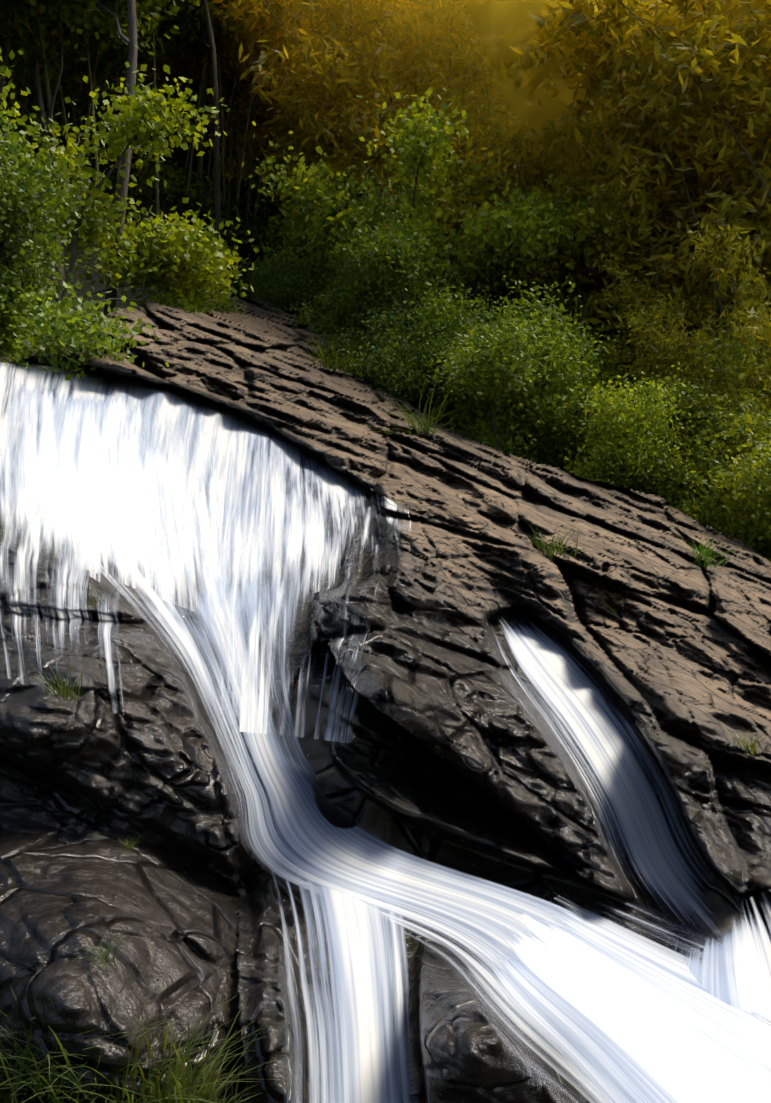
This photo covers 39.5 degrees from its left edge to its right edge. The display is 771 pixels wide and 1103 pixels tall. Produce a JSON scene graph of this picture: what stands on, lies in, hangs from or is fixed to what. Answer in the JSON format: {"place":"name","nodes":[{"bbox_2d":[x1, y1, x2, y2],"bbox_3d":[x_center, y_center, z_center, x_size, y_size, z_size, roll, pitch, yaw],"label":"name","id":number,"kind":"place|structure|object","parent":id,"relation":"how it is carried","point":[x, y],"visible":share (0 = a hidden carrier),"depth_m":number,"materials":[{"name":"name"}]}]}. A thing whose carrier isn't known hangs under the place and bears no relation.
{"place":"outdoors","nodes":[
{"label":"outdoors","id":0,"kind":"place"},
{"bbox_2d":[0,295,770,1102],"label":"slope rock","id":1,"kind":"object","parent":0,"point":[446,753],"visible":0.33,"depth_m":4.38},
{"bbox_2d":[0,1033,48,1096],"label":"grass tuft","id":2,"kind":"object","parent":1,"relation":"on","point":[15,1071],"visible":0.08,"depth_m":2.50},
{"bbox_2d":[0,1054,60,1102],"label":"grass tuft","id":3,"kind":"object","parent":1,"relation":"on","point":[1,1100],"visible":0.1,"depth_m":2.47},
{"bbox_2d":[0,1040,64,1089],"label":"grass tuft","id":4,"kind":"object","parent":1,"relation":"on","point":[23,1079],"visible":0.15,"depth_m":2.46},
{"bbox_2d":[0,1066,82,1102],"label":"grass tuft","id":5,"kind":"object","parent":1,"relation":"on","point":[11,1092],"visible":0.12,"depth_m":2.51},
{"bbox_2d":[0,124,102,332],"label":"bush","id":6,"kind":"object","parent":1,"relation":"on","point":[12,199],"visible":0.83,"depth_m":9.94,"materials":[{"name":"green plant"}]},
{"bbox_2d":[36,657,84,699],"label":"grass tuft","id":7,"kind":"object","parent":1,"relation":"on","point":[67,690],"visible":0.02,"depth_m":3.48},
{"bbox_2d":[0,1070,128,1102],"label":"grass tuft","id":8,"kind":"object","parent":1,"relation":"on","point":[10,1099],"visible":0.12,"depth_m":2.47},
{"bbox_2d":[0,988,162,1094],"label":"grass tuft","id":9,"kind":"object","parent":1,"relation":"on","point":[25,1053],"visible":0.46,"depth_m":2.43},
{"bbox_2d":[0,267,168,380],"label":"bush","id":10,"kind":"object","parent":1,"relation":"on","point":[71,331],"visible":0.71,"depth_m":9.84,"materials":[{"name":"green plant"}]},
{"bbox_2d":[0,974,176,1102],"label":"grass tuft","id":11,"kind":"object","parent":1,"relation":"on","point":[50,1091],"visible":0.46,"depth_m":2.40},
{"bbox_2d":[68,578,115,613],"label":"grass tuft","id":12,"kind":"object","parent":1,"relation":"on","point":[87,592],"visible":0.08,"depth_m":4.54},
{"bbox_2d":[8,951,178,1102],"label":"grass tuft","id":13,"kind":"object","parent":1,"relation":"on","point":[68,1065],"visible":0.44,"depth_m":2.40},
{"bbox_2d":[73,931,136,972],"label":"grass tuft","id":14,"kind":"object","parent":1,"relation":"on","point":[108,954],"visible":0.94,"depth_m":2.57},
{"bbox_2d":[29,985,189,1102],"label":"grass tuft","id":15,"kind":"object","parent":1,"relation":"on","point":[94,1091],"visible":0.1,"depth_m":2.47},
{"bbox_2d":[0,382,228,620],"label":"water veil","id":16,"kind":"object","parent":1,"relation":"on","point":[97,444],"visible":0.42,"depth_m":7.10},
{"bbox_2d":[2,1029,231,1102],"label":"grass tuft","id":17,"kind":"object","parent":1,"relation":"on","point":[107,1096],"visible":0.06,"depth_m":2.48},
{"bbox_2d":[21,1016,234,1102],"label":"grass tuft","id":18,"kind":"object","parent":1,"relation":"on","point":[118,1094],"visible":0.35,"depth_m":2.47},
{"bbox_2d":[5,1019,253,1102],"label":"grass tuft","id":19,"kind":"object","parent":1,"relation":"on","point":[152,1096],"visible":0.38,"depth_m":2.50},
{"bbox_2d":[73,1043,187,1102],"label":"grass tuft","id":20,"kind":"object","parent":1,"relation":"on","point":[147,1099],"visible":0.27,"depth_m":2.50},
{"bbox_2d":[121,284,223,313],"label":"bush","id":21,"kind":"object","parent":1,"relation":"on","point":[174,303],"visible":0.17,"depth_m":15.73,"materials":[{"name":"green plant"}]},
{"bbox_2d":[55,986,293,1102],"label":"grass tuft","id":22,"kind":"object","parent":1,"relation":"on","point":[157,1091],"visible":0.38,"depth_m":2.51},
{"bbox_2d":[129,1063,239,1102],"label":"grass tuft","id":23,"kind":"object","parent":1,"relation":"on","point":[185,1088],"visible":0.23,"depth_m":2.57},
{"bbox_2d":[103,1024,294,1102],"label":"grass tuft","id":24,"kind":"object","parent":1,"relation":"on","point":[204,1076],"visible":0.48,"depth_m":2.58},
{"bbox_2d":[0,362,410,644],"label":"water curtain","id":25,"kind":"object","parent":1,"relation":"on","point":[237,439],"visible":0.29,"depth_m":8.75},
{"bbox_2d":[0,457,381,742],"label":"waterfall","id":26,"kind":"structure","parent":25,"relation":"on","point":[77,567],"depth_m":5.21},
{"bbox_2d":[136,992,312,1102],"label":"grass tuft","id":27,"kind":"object","parent":1,"relation":"on","point":[194,1069],"visible":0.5,"depth_m":2.59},
{"bbox_2d":[190,1047,261,1102],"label":"grass tuft","id":28,"kind":"object","parent":1,"relation":"on","point":[221,1085],"visible":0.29,"depth_m":2.69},
{"bbox_2d":[208,1061,252,1102],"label":"grass tuft","id":29,"kind":"object","parent":1,"relation":"on","point":[232,1096],"visible":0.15,"depth_m":2.73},
{"bbox_2d":[216,256,263,299],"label":"bush","id":30,"kind":"object","parent":1,"relation":"on","point":[237,285],"visible":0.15,"depth_m":20.56,"materials":[{"name":"green plant"}]},
{"bbox_2d":[291,332,374,376],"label":"grass tuft","id":31,"kind":"object","parent":1,"relation":"on","point":[323,363],"visible":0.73,"depth_m":14.46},
{"bbox_2d":[255,834,423,1102],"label":"waterfall","id":32,"kind":"structure","parent":1,"relation":"on","point":[364,943],"depth_m":3.19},
{"bbox_2d":[312,328,444,413],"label":"bush","id":33,"kind":"object","parent":1,"relation":"on","point":[366,375],"visible":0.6,"depth_m":14.63,"materials":[{"name":"green plant"}]},
{"bbox_2d":[367,382,454,447],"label":"grass tuft","id":34,"kind":"object","parent":1,"relation":"on","point":[426,428],"visible":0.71,"depth_m":11.53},
{"bbox_2d":[96,534,730,1102],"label":"water chute","id":35,"kind":"object","parent":1,"relation":"on","point":[336,852],"visible":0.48,"depth_m":3.88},
{"bbox_2d":[347,292,480,410],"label":"bush","id":36,"kind":"object","parent":1,"relation":"on","point":[391,345],"visible":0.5,"depth_m":14.69,"materials":[{"name":"green plant"}]},
{"bbox_2d":[523,522,609,563],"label":"grass tuft","id":37,"kind":"object","parent":1,"relation":"on","point":[554,549],"visible":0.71,"depth_m":8.16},
{"bbox_2d":[592,572,630,613],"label":"grass tuft","id":38,"kind":"object","parent":1,"relation":"on","point":[611,606],"visible":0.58,"depth_m":7.99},
{"bbox_2d":[489,616,768,946],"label":"water","id":39,"kind":"structure","parent":1,"relation":"on","point":[559,679],"depth_m":5.40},
{"bbox_2d":[487,889,770,1102],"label":"waterfall","id":40,"kind":"structure","parent":1,"relation":"on","point":[619,1013],"depth_m":3.49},
{"bbox_2d":[584,415,744,509],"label":"bush","id":41,"kind":"object","parent":1,"relation":"on","point":[664,476],"visible":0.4,"depth_m":13.48,"materials":[{"name":"green plant"}]},
{"bbox_2d":[630,462,770,558],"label":"bush","id":42,"kind":"object","parent":1,"relation":"on","point":[747,534],"visible":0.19,"depth_m":13.13,"materials":[{"name":"green plant"}]},
{"bbox_2d":[669,535,736,568],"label":"grass tuft","id":43,"kind":"object","parent":1,"relation":"on","point":[700,555],"visible":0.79,"depth_m":10.54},
{"bbox_2d":[665,890,770,1024],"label":"water fan","id":44,"kind":"object","parent":1,"relation":"on","point":[733,970],"visible":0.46,"depth_m":4.02},
{"bbox_2d":[722,724,766,754],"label":"grass tuft","id":45,"kind":"object","parent":1,"relation":"on","point":[753,748],"visible":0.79,"depth_m":5.69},
{"bbox_2d":[0,56,770,459],"bbox_3d":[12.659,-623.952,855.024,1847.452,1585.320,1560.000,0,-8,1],"label":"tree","id":46,"kind":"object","parent":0,"point":[180,152],"depth_m":23.71,"materials":[{"name":"plant"}]},
{"bbox_2d":[0,0,13,118],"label":"tree","id":47,"kind":"object","parent":46,"relation":"on","point":[7,39],"visible":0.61,"depth_m":18.48,"materials":[{"name":"brown plant"}]},
{"bbox_2d":[7,83,50,157],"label":"tree","id":48,"kind":"object","parent":46,"relation":"on","point":[46,112],"depth_m":24.44,"materials":[{"name":"green plant"}]},
{"bbox_2d":[0,189,59,342],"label":"bush","id":49,"kind":"object","parent":46,"relation":"on","point":[4,267],"visible":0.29,"depth_m":10.05,"materials":[{"name":"green plant"}]},
{"bbox_2d":[0,50,70,346],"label":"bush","id":50,"kind":"object","parent":46,"relation":"on","point":[10,138],"visible":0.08,"depth_m":11.00,"materials":[{"name":"green plant"}]},
{"bbox_2d":[0,186,70,320],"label":"bush","id":51,"kind":"object","parent":46,"relation":"on","point":[55,250],"depth_m":15.79,"materials":[{"name":"green plant"}]},
{"bbox_2d":[7,239,73,347],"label":"bush","id":52,"kind":"object","parent":46,"relation":"on","point":[42,282],"visible":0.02,"depth_m":11.60,"materials":[{"name":"green plant"}]},
{"bbox_2d":[0,30,106,172],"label":"tree","id":53,"kind":"object","parent":46,"relation":"on","point":[6,100],"depth_m":23.49,"materials":[{"name":"green plant"}]},
{"bbox_2d":[2,47,109,145],"bbox_3d":[-8.133,-10.417,25.060,3.020,3.294,2.406,-3,-9,23],"label":"tree","id":54,"kind":"object","parent":46,"relation":"on","point":[31,96],"visible":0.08,"depth_m":24.96,"materials":[{"name":"green plant"}]},
{"bbox_2d":[0,0,113,195],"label":"tree","id":55,"kind":"object","parent":46,"relation":"on","point":[22,63],"visible":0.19,"depth_m":20.83,"materials":[{"name":"green plant"}]},
{"bbox_2d":[71,63,97,195],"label":"tree","id":56,"kind":"object","parent":46,"relation":"on","point":[80,141],"depth_m":22.59,"materials":[{"name":"brown plant"}]},
{"bbox_2d":[35,2,159,240],"bbox_3d":[-4.512,-13.514,19.658,11.460,15.134,10.657,-5,-9,31],"label":"tree","id":57,"kind":"object","parent":46,"relation":"on","point":[91,78],"visible":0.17,"depth_m":20.10,"materials":[{"name":"brown plant"}]},
{"bbox_2d":[0,0,201,333],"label":"tree","id":58,"kind":"object","parent":46,"relation":"on","point":[27,16],"visible":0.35,"depth_m":19.48,"materials":[{"name":"green plant"}]},
{"bbox_2d":[29,0,200,313],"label":"tree","id":59,"kind":"object","parent":46,"relation":"on","point":[119,15],"visible":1,"depth_m":16.44,"materials":[{"name":"green plant"}]},
{"bbox_2d":[78,27,151,123],"bbox_3d":[-8.001,-14.778,27.286,6.427,7.857,5.306,1,-8,-10],"label":"tree","id":60,"kind":"object","parent":46,"relation":"on","point":[108,78],"visible":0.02,"depth_m":27.39,"materials":[{"name":"green plant"}]},
{"bbox_2d":[0,43,258,335],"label":"bush","id":61,"kind":"object","parent":46,"relation":"on","point":[175,256],"visible":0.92,"depth_m":14.13,"materials":[{"name":"green plant"}]},
{"bbox_2d":[136,38,211,137],"bbox_3d":[-5.052,-11.118,25.867,2.736,3.212,2.509,-4,-9,29],"label":"tree","id":62,"kind":"object","parent":46,"relation":"on","point":[193,86],"visible":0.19,"depth_m":25.48,"materials":[{"name":"green plant"}]},
{"bbox_2d":[146,0,276,264],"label":"tree","id":63,"kind":"object","parent":46,"relation":"on","point":[183,20],"visible":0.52,"depth_m":21.73,"materials":[{"name":"green plant"}]},
{"bbox_2d":[199,293,249,316],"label":"bush","id":64,"kind":"object","parent":46,"relation":"on","point":[227,305],"visible":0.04,"depth_m":17.08,"materials":[{"name":"green plant"}]},
{"bbox_2d":[107,122,343,278],"bbox_3d":[-2.664,-6.686,23.117,5.640,5.887,5.219,-3,-9,16],"label":"tree","id":65,"kind":"object","parent":46,"relation":"on","point":[194,195],"visible":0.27,"depth_m":23.18,"materials":[{"name":"green plant"}]},
{"bbox_2d":[145,0,343,221],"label":"tree","id":66,"kind":"object","parent":46,"relation":"on","point":[231,63],"visible":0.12,"depth_m":22.93,"materials":[{"name":"green plant"}]},
{"bbox_2d":[100,1,397,267],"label":"tree","id":67,"kind":"object","parent":46,"relation":"on","point":[243,113],"visible":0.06,"depth_m":24.21,"materials":[{"name":"green plant"}]},
{"bbox_2d":[240,255,280,308],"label":"bush","id":68,"kind":"object","parent":46,"relation":"on","point":[258,284],"visible":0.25,"depth_m":19.56,"materials":[{"name":"green plant"}]},
{"bbox_2d":[231,226,329,294],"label":"bush","id":69,"kind":"object","parent":46,"relation":"on","point":[295,248],"visible":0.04,"depth_m":21.71,"materials":[{"name":"green plant"}]},
{"bbox_2d":[260,251,339,314],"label":"bush","id":70,"kind":"object","parent":46,"relation":"on","point":[290,293],"visible":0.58,"depth_m":18.79,"materials":[{"name":"green plant"}]},
{"bbox_2d":[251,242,359,332],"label":"bush","id":71,"kind":"object","parent":46,"relation":"on","point":[282,271],"visible":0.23,"depth_m":19.11,"materials":[{"name":"green plant"}]},
{"bbox_2d":[285,296,353,341],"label":"bush","id":72,"kind":"object","parent":46,"relation":"on","point":[314,321],"visible":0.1,"depth_m":19.03,"materials":[{"name":"green plant"}]},
{"bbox_2d":[240,145,400,297],"bbox_3d":[-1.156,-5.800,21.986,4.885,6.230,4.236,4,-9,-27],"label":"bush","id":73,"kind":"object","parent":46,"relation":"on","point":[298,241],"visible":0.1,"depth_m":21.59,"materials":[{"name":"green plant"}]},
{"bbox_2d":[250,200,398,347],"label":"bush","id":74,"kind":"object","parent":46,"relation":"on","point":[344,275],"visible":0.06,"depth_m":18.86,"materials":[{"name":"green plant"}]},
{"bbox_2d":[297,239,359,299],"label":"bush","id":75,"kind":"object","parent":46,"relation":"on","point":[327,258],"visible":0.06,"depth_m":19.60,"materials":[{"name":"green plant"}]},
{"bbox_2d":[237,0,436,346],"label":"tree","id":76,"kind":"object","parent":46,"relation":"on","point":[282,111],"depth_m":23.08,"materials":[{"name":"green plant"}]},
{"bbox_2d":[269,223,412,355],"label":"bush","id":77,"kind":"object","parent":46,"relation":"on","point":[354,300],"visible":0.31,"depth_m":17.15,"materials":[{"name":"green plant"}]},
{"bbox_2d":[312,296,435,367],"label":"bush","id":78,"kind":"object","parent":46,"relation":"on","point":[384,327],"visible":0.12,"depth_m":15.38,"materials":[{"name":"green plant"}]},
{"bbox_2d":[202,0,548,320],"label":"tree","id":79,"kind":"object","parent":46,"relation":"on","point":[414,42],"depth_m":20.94,"materials":[{"name":"yellow plant"}]},
{"bbox_2d":[314,152,484,417],"bbox_3d":[0.077,-3.621,16.347,3.980,4.893,3.307,-4,-9,24],"label":"bush","id":80,"kind":"object","parent":46,"relation":"on","point":[394,266],"visible":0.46,"depth_m":16.12,"materials":[{"name":"green plant"}]},
{"bbox_2d":[224,0,596,333],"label":"tree","id":81,"kind":"object","parent":46,"relation":"on","point":[358,128],"visible":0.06,"depth_m":19.15,"materials":[{"name":"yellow plant"}]},
{"bbox_2d":[228,87,636,314],"bbox_3d":[0.756,-4.218,18.152,5.446,6.142,5.884,7,-9,-41],"label":"tree","id":82,"kind":"object","parent":46,"relation":"on","point":[422,137],"visible":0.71,"depth_m":17.19,"materials":[{"name":"green plant"}]},
{"bbox_2d":[347,276,518,415],"bbox_3d":[0.334,-2.408,15.591,2.260,2.484,3.382,5,-10,-34],"label":"bush","id":83,"kind":"object","parent":46,"relation":"on","point":[442,318],"visible":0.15,"depth_m":14.74,"materials":[{"name":"green plant"}]},
{"bbox_2d":[371,363,535,439],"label":"bush","id":84,"kind":"object","parent":46,"relation":"on","point":[439,402],"visible":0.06,"depth_m":14.73,"materials":[{"name":"green plant"}]},
{"bbox_2d":[362,1,579,322],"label":"tree","id":85,"kind":"object","parent":46,"relation":"on","point":[467,88],"depth_m":21.98,"materials":[{"name":"green plant"}]},
{"bbox_2d":[411,348,562,466],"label":"bush","id":86,"kind":"object","parent":46,"relation":"on","point":[446,409],"visible":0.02,"depth_m":14.97,"materials":[{"name":"green plant"}]},
{"bbox_2d":[388,0,605,329],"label":"tree","id":87,"kind":"object","parent":46,"relation":"on","point":[537,94],"depth_m":21.54,"materials":[{"name":"green plant"}]},
{"bbox_2d":[409,275,603,450],"bbox_3d":[1.547,-2.022,13.638,2.977,3.104,2.573,7,-11,-40],"label":"bush","id":88,"kind":"object","parent":46,"relation":"on","point":[489,365],"visible":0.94,"depth_m":13.20,"materials":[{"name":"green plant"}]},
{"bbox_2d":[432,311,629,461],"bbox_3d":[1.498,-1.668,14.450,2.319,2.549,3.471,8,-11,-43],"label":"bush","id":89,"kind":"object","parent":46,"relation":"on","point":[513,433],"visible":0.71,"depth_m":13.87,"materials":[{"name":"green plant"}]},
{"bbox_2d":[410,135,665,365],"bbox_3d":[2.765,-3.279,17.911,5.268,7.012,4.698,5,-10,-12],"label":"tree","id":90,"kind":"object","parent":46,"relation":"on","point":[597,241],"visible":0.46,"depth_m":17.41,"materials":[{"name":"green plant"}]},
{"bbox_2d":[499,312,615,474],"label":"bush","id":91,"kind":"object","parent":46,"relation":"on","point":[551,441],"visible":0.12,"depth_m":14.48,"materials":[{"name":"green plant"}]},
{"bbox_2d":[426,58,692,458],"bbox_3d":[2.546,-5.269,20.246,5.602,8.278,6.749,5,-9,-31],"label":"bush","id":92,"kind":"object","parent":46,"relation":"on","point":[606,328],"visible":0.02,"depth_m":19.36,"materials":[{"name":"green plant"}]},
{"bbox_2d":[513,377,612,478],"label":"bush","id":93,"kind":"object","parent":46,"relation":"on","point":[576,434],"visible":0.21,"depth_m":14.19,"materials":[{"name":"green plant"}]},
{"bbox_2d":[534,385,637,473],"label":"bush","id":94,"kind":"object","parent":46,"relation":"on","point":[583,434],"depth_m":15.24,"materials":[{"name":"green plant"}]},
{"bbox_2d":[470,2,702,383],"bbox_3d":[3.947,-9.933,21.306,9.884,13.654,10.506,-2,-8,13],"label":"tree","id":95,"kind":"object","parent":46,"relation":"on","point":[583,152],"depth_m":21.86,"materials":[{"name":"yellow plant"}]},
{"bbox_2d":[543,331,644,453],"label":"bush","id":96,"kind":"object","parent":46,"relation":"on","point":[611,358],"visible":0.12,"depth_m":17.52,"materials":[{"name":"green plant"}]},
{"bbox_2d":[439,0,770,461],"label":"tree","id":97,"kind":"object","parent":46,"relation":"on","point":[624,156],"visible":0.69,"depth_m":16.84,"materials":[{"name":"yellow plant"}]},
{"bbox_2d":[549,362,690,492],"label":"bush","id":98,"kind":"object","parent":46,"relation":"on","point":[619,456],"visible":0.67,"depth_m":13.27,"materials":[{"name":"green plant"}]},
{"bbox_2d":[483,35,770,453],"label":"tree","id":99,"kind":"object","parent":46,"relation":"on","point":[541,174],"visible":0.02,"depth_m":18.41,"materials":[{"name":"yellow plant"}]},
{"bbox_2d":[527,0,749,375],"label":"tree","id":100,"kind":"object","parent":46,"relation":"on","point":[559,54],"depth_m":20.68,"materials":[{"name":"yellow plant"}]},
{"bbox_2d":[546,366,738,480],"bbox_3d":[3.442,-1.097,14.338,2.132,2.572,2.466,2,-8,-17],"label":"bush","id":101,"kind":"object","parent":46,"relation":"on","point":[683,403],"visible":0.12,"depth_m":13.96,"materials":[{"name":"green plant"}]},
{"bbox_2d":[575,403,764,547],"bbox_3d":[4.135,-0.693,14.148,3.296,2.421,2.202,1,-8,-6],"label":"bush","id":102,"kind":"object","parent":46,"relation":"on","point":[679,441],"visible":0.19,"depth_m":13.60,"materials":[{"name":"green plant"}]},
{"bbox_2d":[585,0,770,347],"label":"tree","id":103,"kind":"object","parent":46,"relation":"on","point":[750,39],"visible":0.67,"depth_m":15.90,"materials":[{"name":"yellow plant"}]},
{"bbox_2d":[586,221,770,471],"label":"bush","id":104,"kind":"object","parent":46,"relation":"on","point":[680,353],"visible":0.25,"depth_m":15.35,"materials":[{"name":"green plant"}]},
{"bbox_2d":[660,308,770,560],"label":"bush","id":105,"kind":"object","parent":46,"relation":"on","point":[723,425],"visible":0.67,"depth_m":13.70,"materials":[{"name":"green plant"}]},
{"bbox_2d":[671,0,768,428],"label":"tree","id":106,"kind":"object","parent":46,"relation":"on","point":[724,173],"depth_m":19.61,"materials":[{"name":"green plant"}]},
{"bbox_2d":[706,429,770,543],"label":"bush","id":107,"kind":"object","parent":46,"relation":"on","point":[762,490],"visible":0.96,"depth_m":12.16,"materials":[{"name":"green plant"}]},
{"bbox_2d":[722,457,770,562],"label":"bush","id":108,"kind":"object","parent":46,"relation":"on","point":[762,549],"depth_m":13.68,"materials":[{"name":"green plant"}]},
{"bbox_2d":[229,0,770,352],"bbox_3d":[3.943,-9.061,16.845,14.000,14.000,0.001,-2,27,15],"label":"tree","id":109,"kind":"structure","parent":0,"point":[536,30],"depth_m":17.96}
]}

